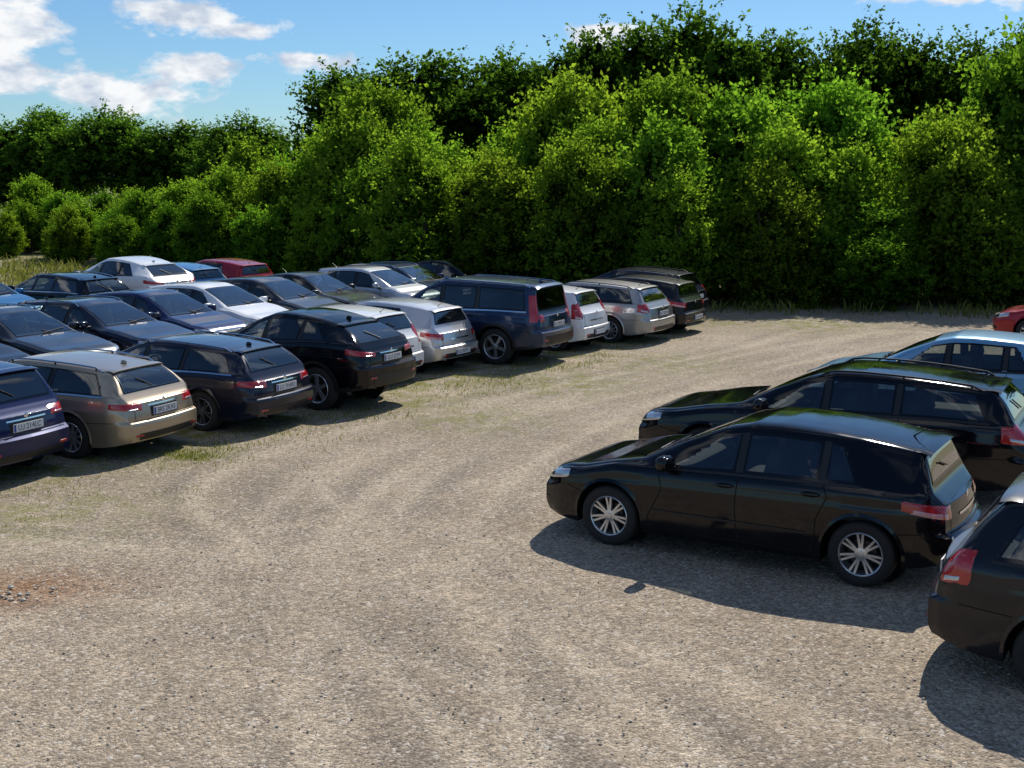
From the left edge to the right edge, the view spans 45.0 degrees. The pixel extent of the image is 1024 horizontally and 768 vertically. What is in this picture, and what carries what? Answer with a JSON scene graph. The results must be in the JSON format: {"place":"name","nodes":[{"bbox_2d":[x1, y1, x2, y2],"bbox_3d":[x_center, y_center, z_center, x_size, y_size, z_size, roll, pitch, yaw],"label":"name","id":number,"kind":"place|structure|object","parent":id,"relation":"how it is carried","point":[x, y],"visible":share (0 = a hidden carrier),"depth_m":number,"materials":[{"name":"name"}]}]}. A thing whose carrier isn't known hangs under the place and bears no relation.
{"place":"outdoors","nodes":[
{"label":"outdoors","id":0,"kind":"place"},
{"bbox_2d":[0,253,1022,318],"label":"tall grass","id":1,"kind":"structure","parent":0,"point":[17,271],"depth_m":37.08,"materials":[{"name":"green plant"}]},
{"bbox_2d":[0,188,1023,767],"bbox_3d":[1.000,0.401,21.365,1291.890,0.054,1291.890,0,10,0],"label":"ground","id":2,"kind":"structure","parent":0,"point":[298,524],"depth_m":11.45,"materials":[{"name":"beige gravel"}]},
{"bbox_2d":[0,210,30,258],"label":"bush","id":3,"kind":"object","parent":2,"relation":"on","point":[12,239],"visible":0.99,"depth_m":59.54,"materials":[{"name":"green plant"}]},
{"bbox_2d":[0,343,30,360],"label":"parked sedan","id":4,"kind":"object","parent":2,"relation":"on","point":[7,352],"visible":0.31,"depth_m":22.25,"materials":[{"name":"black paint"}]},
{"bbox_2d":[0,197,35,251],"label":"maple tree","id":5,"kind":"object","parent":2,"relation":"on","point":[10,206],"visible":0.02,"depth_m":63.80,"materials":[{"name":"green plant"}]},
{"bbox_2d":[0,282,46,317],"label":"parked hatchback","id":6,"kind":"object","parent":2,"relation":"on","point":[16,296],"visible":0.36,"depth_m":31.47,"materials":[{"name":"teal paint"}]},
{"bbox_2d":[0,172,57,226],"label":"maple tree","id":7,"kind":"object","parent":2,"relation":"on","point":[30,189],"visible":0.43,"depth_m":64.89,"materials":[{"name":"green plant"}]},
{"bbox_2d":[11,198,47,253],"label":"maple tree","id":8,"kind":"object","parent":2,"relation":"on","point":[28,216],"visible":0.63,"depth_m":62.37,"materials":[{"name":"green plant"}]},
{"bbox_2d":[0,585,64,600],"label":"rubble patch","id":9,"kind":"object","parent":2,"relation":"on","point":[20,594],"visible":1,"depth_m":11.80,"materials":[{"name":"stone"}]},
{"bbox_2d":[0,360,68,468],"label":"parked minivan","id":10,"kind":"object","parent":2,"relation":"on","point":[34,427],"visible":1,"depth_m":16.24,"materials":[{"name":"blue paint"}]},
{"bbox_2d":[40,222,57,257],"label":"maple tree","id":11,"kind":"object","parent":2,"relation":"on","point":[44,250],"visible":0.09,"depth_m":58.15,"materials":[{"name":"green plant"}]},
{"bbox_2d":[0,303,119,355],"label":"car","id":12,"kind":"object","parent":2,"relation":"on","point":[22,334],"visible":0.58,"depth_m":23.79,"materials":[{"name":"paint"}]},
{"bbox_2d":[31,189,88,252],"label":"maple tree","id":13,"kind":"object","parent":2,"relation":"on","point":[50,202],"visible":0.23,"depth_m":63.52,"materials":[{"name":"green plant"}]},
{"bbox_2d":[42,198,79,248],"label":"maple tree","id":14,"kind":"object","parent":2,"relation":"on","point":[58,213],"visible":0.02,"depth_m":59.66,"materials":[{"name":"green plant"}]},
{"bbox_2d":[0,271,130,307],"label":"parked station wagon","id":15,"kind":"object","parent":2,"relation":"on","point":[64,284],"visible":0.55,"depth_m":32.63,"materials":[{"name":"blue paint"}]},
{"bbox_2d":[43,199,95,263],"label":"bush","id":16,"kind":"object","parent":2,"relation":"on","point":[67,240],"visible":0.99,"depth_m":55.64,"materials":[{"name":"green plant"}]},
{"bbox_2d":[73,198,102,259],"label":"maple tree","id":17,"kind":"object","parent":2,"relation":"on","point":[88,215],"visible":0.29,"depth_m":58.21,"materials":[{"name":"green plant"}]},
{"bbox_2d":[3,295,193,350],"bbox_3d":[-8.658,-1.060,26.055,4.900,1.454,2.132,6,11,31],"label":"car","id":18,"kind":"object","parent":2,"relation":"on","point":[124,331],"visible":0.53,"depth_m":25.64,"materials":[{"name":"grey paint"}]},
{"bbox_2d":[6,348,196,458],"bbox_3d":[-7.078,0.213,18.603,4.798,1.424,2.088,4,10,24],"label":"parked station wagon","id":19,"kind":"object","parent":2,"relation":"on","point":[105,399],"visible":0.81,"depth_m":17.50,"materials":[{"name":"beige paint"}]},
{"bbox_2d":[84,184,121,254],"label":"maple tree","id":20,"kind":"object","parent":2,"relation":"on","point":[101,200],"visible":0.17,"depth_m":61.15,"materials":[{"name":"green plant"}]},
{"bbox_2d":[90,204,127,266],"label":"maple tree","id":21,"kind":"object","parent":2,"relation":"on","point":[110,215],"visible":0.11,"depth_m":54.10,"materials":[{"name":"green plant"}]},
{"bbox_2d":[98,194,124,255],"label":"maple tree","id":22,"kind":"object","parent":2,"relation":"on","point":[114,205],"visible":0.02,"depth_m":56.48,"materials":[{"name":"green plant"}]},
{"bbox_2d":[89,213,149,265],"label":"bush","id":23,"kind":"object","parent":2,"relation":"on","point":[114,243],"visible":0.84,"depth_m":51.97,"materials":[{"name":"green plant"}]},
{"bbox_2d":[109,185,146,205],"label":"maple tree","id":24,"kind":"object","parent":2,"relation":"on","point":[122,194],"visible":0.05,"depth_m":58.47,"materials":[{"name":"green plant"}]},
{"bbox_2d":[76,256,195,290],"bbox_3d":[-11.205,-2.803,35.501,4.861,1.747,2.228,6,11,32],"label":"parked suv","id":25,"kind":"object","parent":2,"relation":"on","point":[137,272],"visible":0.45,"depth_m":34.29,"materials":[{"name":"white paint"}]},
{"bbox_2d":[113,187,163,255],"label":"maple tree","id":26,"kind":"object","parent":2,"relation":"on","point":[137,206],"visible":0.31,"depth_m":54.32,"materials":[{"name":"green plant"}]},
{"bbox_2d":[142,197,188,261],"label":"maple tree","id":27,"kind":"object","parent":2,"relation":"on","point":[157,238],"visible":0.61,"depth_m":51.22,"materials":[{"name":"green plant"}]},
{"bbox_2d":[85,288,247,333],"bbox_3d":[-7.836,-1.375,27.793,4.396,1.496,2.084,6,11,31],"label":"car","id":28,"kind":"object","parent":2,"relation":"on","point":[209,318],"visible":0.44,"depth_m":27.36,"materials":[{"name":"blue paint"}]},
{"bbox_2d":[142,175,204,243],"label":"maple tree","id":29,"kind":"object","parent":2,"relation":"on","point":[176,194],"visible":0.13,"depth_m":52.92,"materials":[{"name":"green plant"}]},
{"bbox_2d":[60,331,312,430],"bbox_3d":[-5.646,-0.120,20.532,4.849,1.439,2.110,5,11,27],"label":"parked station wagon","id":30,"kind":"object","parent":2,"relation":"on","point":[229,380],"visible":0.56,"depth_m":19.39,"materials":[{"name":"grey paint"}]},
{"bbox_2d":[171,262,225,287],"bbox_3d":[-10.411,-2.923,36.959,4.396,1.496,2.083,6,11,32],"label":"parked hatchback","id":31,"kind":"object","parent":2,"relation":"on","point":[196,269],"visible":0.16,"depth_m":36.14,"materials":[{"name":"teal paint"}]},
{"bbox_2d":[167,181,236,265],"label":"maple tree","id":32,"kind":"object","parent":2,"relation":"on","point":[196,242],"visible":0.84,"depth_m":49.32,"materials":[{"name":"green plant"}]},
{"bbox_2d":[148,279,287,323],"bbox_3d":[-7.036,-1.691,29.666,4.396,1.496,2.084,6,11,31],"label":"car","id":33,"kind":"object","parent":2,"relation":"on","point":[247,311],"visible":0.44,"depth_m":29.32,"materials":[{"name":"white paint"}]},
{"bbox_2d":[184,161,258,251],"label":"maple tree","id":34,"kind":"object","parent":2,"relation":"on","point":[224,178],"visible":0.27,"depth_m":51.82,"materials":[{"name":"green plant"}]},
{"bbox_2d":[196,258,272,284],"bbox_3d":[-9.361,-3.223,38.734,4.396,1.496,2.083,6,11,32],"label":"parked hatchback","id":35,"kind":"object","parent":2,"relation":"on","point":[233,267],"visible":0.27,"depth_m":37.70,"materials":[{"name":"red paint"}]},
{"bbox_2d":[207,129,283,197],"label":"maple tree","id":36,"kind":"object","parent":2,"relation":"on","point":[247,154],"visible":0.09,"depth_m":54.40,"materials":[{"name":"green plant"}]},
{"bbox_2d":[227,204,290,273],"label":"bush","id":37,"kind":"object","parent":2,"relation":"on","point":[257,233],"visible":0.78,"depth_m":47.29,"materials":[{"name":"green plant"}]},
{"bbox_2d":[226,154,300,271],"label":"maple tree","id":38,"kind":"object","parent":2,"relation":"on","point":[264,193],"visible":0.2,"depth_m":49.83,"materials":[{"name":"green plant"}]},
{"bbox_2d":[240,143,304,194],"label":"maple tree","id":39,"kind":"object","parent":2,"relation":"on","point":[284,158],"visible":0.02,"depth_m":52.10,"materials":[{"name":"green plant"}]},
{"bbox_2d":[207,274,343,309],"bbox_3d":[-6.036,-1.974,31.342,4.396,1.496,2.084,6,11,31],"label":"parked hatchback","id":40,"kind":"object","parent":2,"relation":"on","point":[289,300],"visible":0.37,"depth_m":31.04,"materials":[{"name":"paint"}]},
{"bbox_2d":[189,307,415,409],"bbox_3d":[-4.018,-0.538,22.291,4.667,1.677,2.139,5,11,29],"label":"parked suv","id":41,"kind":"object","parent":2,"relation":"on","point":[339,354],"visible":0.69,"depth_m":21.08,"materials":[{"name":"black paint"}]},
{"bbox_2d":[268,122,341,237],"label":"maple tree","id":42,"kind":"object","parent":2,"relation":"on","point":[287,189],"visible":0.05,"depth_m":49.78,"materials":[{"name":"green plant"}]},
{"bbox_2d":[260,107,358,249],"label":"maple tree","id":43,"kind":"object","parent":2,"relation":"on","point":[296,173],"visible":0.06,"depth_m":48.02,"materials":[{"name":"green plant"}]},
{"bbox_2d":[274,194,347,280],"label":"maple tree","id":44,"kind":"object","parent":2,"relation":"on","point":[299,255],"visible":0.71,"depth_m":45.24,"materials":[{"name":"green plant"}]},
{"bbox_2d":[258,268,383,304],"bbox_3d":[-5.406,-2.299,33.128,4.832,1.542,2.093,6,11,31],"label":"parked sedan","id":45,"kind":"object","parent":2,"relation":"on","point":[350,294],"visible":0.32,"depth_m":32.67,"materials":[{"name":"black paint"}]},
{"bbox_2d":[278,103,414,258],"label":"maple tree","id":46,"kind":"object","parent":2,"relation":"on","point":[365,137],"visible":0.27,"depth_m":46.31,"materials":[{"name":"green plant"}]},
{"bbox_2d":[0,330,707,533],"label":"grass tufts","id":47,"kind":"object","parent":2,"relation":"on","point":[192,452],"visible":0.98,"depth_m":20.26,"materials":[{"name":"green plant"}]},
{"bbox_2d":[309,150,424,273],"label":"maple tree","id":48,"kind":"object","parent":2,"relation":"on","point":[337,243],"visible":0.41,"depth_m":43.83,"materials":[{"name":"green plant"}]},
{"bbox_2d":[322,304,423,366],"bbox_3d":[-3.744,-0.848,24.520,4.095,1.549,1.996,5,11,30],"label":"parked hatchback","id":49,"kind":"object","parent":2,"relation":"on","point":[406,328],"visible":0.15,"depth_m":23.94,"materials":[{"name":"white paint"}]},
{"bbox_2d":[312,70,440,215],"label":"maple tree","id":50,"kind":"object","parent":2,"relation":"on","point":[383,102],"visible":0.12,"depth_m":47.75,"materials":[{"name":"green plant"}]},
{"bbox_2d":[313,266,439,298],"bbox_3d":[-3.802,-2.570,34.708,4.095,1.549,1.996,6,11,31],"label":"parked hatchback","id":51,"kind":"object","parent":2,"relation":"on","point":[378,285],"visible":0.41,"depth_m":34.33,"materials":[{"name":"silver paint"}]},
{"bbox_2d":[336,261,468,291],"bbox_3d":[-3.158,-2.842,36.606,4.900,1.454,2.132,6,11,31],"label":"parked station wagon","id":52,"kind":"object","parent":2,"relation":"on","point":[398,266],"visible":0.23,"depth_m":36.54,"materials":[{"name":"blue paint"}]},
{"bbox_2d":[359,108,453,212],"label":"maple tree","id":53,"kind":"object","parent":2,"relation":"on","point":[415,127],"visible":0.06,"depth_m":46.84,"materials":[{"name":"green plant"}]},
{"bbox_2d":[344,122,473,271],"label":"maple tree","id":54,"kind":"object","parent":2,"relation":"on","point":[398,232],"visible":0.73,"depth_m":41.66,"materials":[{"name":"green plant"}]},
{"bbox_2d":[355,297,477,371],"bbox_3d":[-2.885,-1.110,26.224,4.396,1.496,2.083,5,11,30],"label":"parked hatchback","id":55,"kind":"object","parent":2,"relation":"on","point":[448,338],"visible":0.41,"depth_m":25.07,"materials":[{"name":"silver paint"}]},
{"bbox_2d":[389,132,481,225],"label":"maple tree","id":56,"kind":"object","parent":2,"relation":"on","point":[455,147],"visible":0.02,"depth_m":44.98,"materials":[{"name":"green plant"}]},
{"bbox_2d":[391,257,493,278],"bbox_3d":[-1.826,-3.166,38.255,4.832,1.542,2.093,6,11,31],"label":"parked sedan","id":57,"kind":"object","parent":2,"relation":"on","point":[435,266],"visible":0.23,"depth_m":38.14,"materials":[{"name":"black paint"}]},
{"bbox_2d":[387,274,573,364],"bbox_3d":[-1.153,-1.474,27.375,5.006,1.830,2.219,5,11,28],"label":"parked suv","id":58,"kind":"object","parent":2,"relation":"on","point":[511,318],"visible":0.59,"depth_m":26.07,"materials":[{"name":"blue paint"}]},
{"bbox_2d":[463,115,524,170],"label":"maple tree","id":59,"kind":"object","parent":2,"relation":"on","point":[501,130],"visible":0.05,"depth_m":44.97,"materials":[{"name":"green plant"}]},
{"bbox_2d":[446,133,543,277],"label":"maple tree","id":60,"kind":"object","parent":2,"relation":"on","point":[526,159],"visible":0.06,"depth_m":42.99,"materials":[{"name":"green plant"}]},
{"bbox_2d":[438,144,571,278],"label":"maple tree","id":61,"kind":"object","parent":2,"relation":"on","point":[496,247],"visible":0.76,"depth_m":40.01,"materials":[{"name":"green plant"}]},
{"bbox_2d":[0,0,1023,211],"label":"distant trees","id":62,"kind":"object","parent":2,"relation":"on","point":[114,150],"visible":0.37,"depth_m":56.61,"materials":[{"name":"green plant"}]},
{"bbox_2d":[501,63,639,185],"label":"maple tree","id":63,"kind":"object","parent":2,"relation":"on","point":[564,102],"visible":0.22,"depth_m":42.98,"materials":[{"name":"green plant"}]},
{"bbox_2d":[493,127,652,283],"bbox_3d":[1.927,-5.227,39.173,4.363,5.691,4.504,-5,11,-26],"label":"maple tree","id":64,"kind":"object","parent":2,"relation":"on","point":[565,245],"visible":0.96,"depth_m":38.15,"materials":[{"name":"green plant"}]},
{"bbox_2d":[548,285,609,350],"bbox_3d":[0.257,-1.648,29.253,4.095,1.549,1.996,5,11,30],"label":"parked hatchback","id":65,"kind":"object","parent":2,"relation":"on","point":[589,321],"visible":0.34,"depth_m":28.09,"materials":[{"name":"white paint"}]},
{"bbox_2d":[538,105,647,272],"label":"maple tree","id":66,"kind":"object","parent":2,"relation":"on","point":[595,133],"visible":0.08,"depth_m":41.20,"materials":[{"name":"green plant"}]},
{"bbox_2d":[565,278,674,342],"bbox_3d":[1.602,-1.881,30.716,4.822,1.521,2.132,5,11,30],"label":"parked station wagon","id":67,"kind":"object","parent":2,"relation":"on","point":[635,312],"visible":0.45,"depth_m":29.38,"materials":[{"name":"grey paint"}]},
{"bbox_2d":[580,266,708,308],"bbox_3d":[3.062,-2.547,34.660,4.822,1.521,2.132,5,11,30],"label":"parked station wagon","id":68,"kind":"object","parent":2,"relation":"on","point":[666,272],"visible":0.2,"depth_m":33.89,"materials":[{"name":"grey paint"}]},
{"bbox_2d":[587,274,705,333],"bbox_3d":[2.825,-2.134,32.289,4.396,1.496,2.083,5,11,30],"label":"parked hatchback","id":69,"kind":"object","parent":2,"relation":"on","point":[685,299],"visible":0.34,"depth_m":31.13,"materials":[{"name":"black paint"}]},
{"bbox_2d":[584,101,749,297],"bbox_3d":[4.955,-5.738,39.550,5.961,6.558,5.559,-1,10,-7],"label":"maple tree","id":70,"kind":"object","parent":2,"relation":"on","point":[663,147],"visible":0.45,"depth_m":38.58,"materials":[{"name":"green plant"}]},
{"bbox_2d":[609,158,729,295],"bbox_3d":[4.877,-4.447,37.743,3.316,4.843,4.161,-6,11,-31],"label":"maple tree","id":71,"kind":"object","parent":2,"relation":"on","point":[679,204],"visible":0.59,"depth_m":37.09,"materials":[{"name":"green plant"}]},
{"bbox_2d":[612,39,727,235],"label":"maple tree","id":72,"kind":"object","parent":2,"relation":"on","point":[677,92],"visible":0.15,"depth_m":41.43,"materials":[{"name":"green plant"}]},
{"bbox_2d":[684,77,802,292],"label":"maple tree","id":73,"kind":"object","parent":2,"relation":"on","point":[729,115],"visible":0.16,"depth_m":40.29,"materials":[{"name":"green plant"}]},
{"bbox_2d":[546,407,981,586],"bbox_3d":[2.608,1.029,13.354,4.623,1.573,2.191,6,11,30],"label":"station wagon","id":74,"kind":"object","parent":2,"relation":"on","point":[865,501],"visible":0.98,"depth_m":12.49,"materials":[{"name":"black paint"}]},
{"bbox_2d":[695,150,837,309],"bbox_3d":[7.835,-4.547,37.563,4.171,5.051,3.974,-7,12,-34],"label":"maple tree","id":75,"kind":"object","parent":2,"relation":"on","point":[771,193],"visible":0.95,"depth_m":37.08,"materials":[{"name":"green plant"}]},
{"bbox_2d":[710,98,860,299],"bbox_3d":[8.518,-5.649,39.104,5.200,6.761,5.188,-2,10,-11],"label":"maple tree","id":76,"kind":"object","parent":2,"relation":"on","point":[788,148],"visible":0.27,"depth_m":38.61,"materials":[{"name":"green plant"}]},
{"bbox_2d":[638,357,1023,490],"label":"parked station wagon","id":77,"kind":"object","parent":2,"relation":"on","point":[980,418],"visible":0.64,"depth_m":15.59,"materials":[{"name":"black paint"}]},
{"bbox_2d":[770,59,915,201],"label":"maple tree","id":78,"kind":"object","parent":2,"relation":"on","point":[836,118],"visible":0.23,"depth_m":40.98,"materials":[{"name":"green plant"}]},
{"bbox_2d":[797,132,926,300],"bbox_3d":[10.598,-5.144,38.929,4.937,5.511,5.278,-9,13,-43],"label":"maple tree","id":79,"kind":"object","parent":2,"relation":"on","point":[854,177],"visible":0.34,"depth_m":38.01,"materials":[{"name":"green plant"}]},
{"bbox_2d":[798,196,945,311],"bbox_3d":[10.743,-3.833,37.009,4.304,3.569,4.555,0,10,-1],"label":"maple tree","id":80,"kind":"object","parent":2,"relation":"on","point":[883,270],"visible":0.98,"depth_m":36.40,"materials":[{"name":"green plant"}]},
{"bbox_2d":[806,329,1023,397],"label":"parked hatchback","id":81,"kind":"object","parent":2,"relation":"on","point":[1005,364],"visible":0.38,"depth_m":19.55,"materials":[{"name":"blue paint"}]},
{"bbox_2d":[879,101,967,195],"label":"maple tree","id":82,"kind":"object","parent":2,"relation":"on","point":[919,133],"visible":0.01,"depth_m":41.39,"materials":[{"name":"green plant"}]},
{"bbox_2d":[877,101,1023,308],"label":"maple tree","id":83,"kind":"object","parent":2,"relation":"on","point":[950,172],"visible":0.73,"depth_m":37.12,"materials":[{"name":"green plant"}]},
{"bbox_2d":[915,14,1023,295],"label":"maple tree","id":84,"kind":"object","parent":2,"relation":"on","point":[1001,99],"visible":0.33,"depth_m":39.37,"materials":[{"name":"green plant"}]},
{"bbox_2d":[915,196,1023,308],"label":"maple tree","id":85,"kind":"object","parent":2,"relation":"on","point":[973,284],"visible":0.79,"depth_m":36.38,"materials":[{"name":"green plant"}]},
{"bbox_2d":[927,472,1023,681],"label":"car","id":86,"kind":"object","parent":2,"relation":"on","point":[976,600],"visible":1,"depth_m":9.67,"materials":[{"name":"black paint"}]},
{"bbox_2d":[992,305,1023,333],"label":"parked hatchback","id":87,"kind":"object","parent":2,"relation":"on","point":[1010,319],"visible":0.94,"depth_m":29.38,"materials":[{"name":"red paint"}]},
{"bbox_2d":[997,133,1023,277],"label":"maple tree","id":88,"kind":"object","parent":2,"relation":"on","point":[1017,171],"visible":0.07,"depth_m":38.08,"materials":[{"name":"green plant"}]},
{"bbox_2d":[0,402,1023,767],"bbox_3d":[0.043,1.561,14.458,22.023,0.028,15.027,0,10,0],"label":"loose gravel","id":89,"kind":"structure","parent":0,"point":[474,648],"depth_m":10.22,"materials":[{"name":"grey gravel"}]},
{"bbox_2d":[0,0,1023,149],"label":"sky","id":90,"kind":"structure","parent":0,"point":[171,61],"materials":[{"name":"blue"}]}
]}

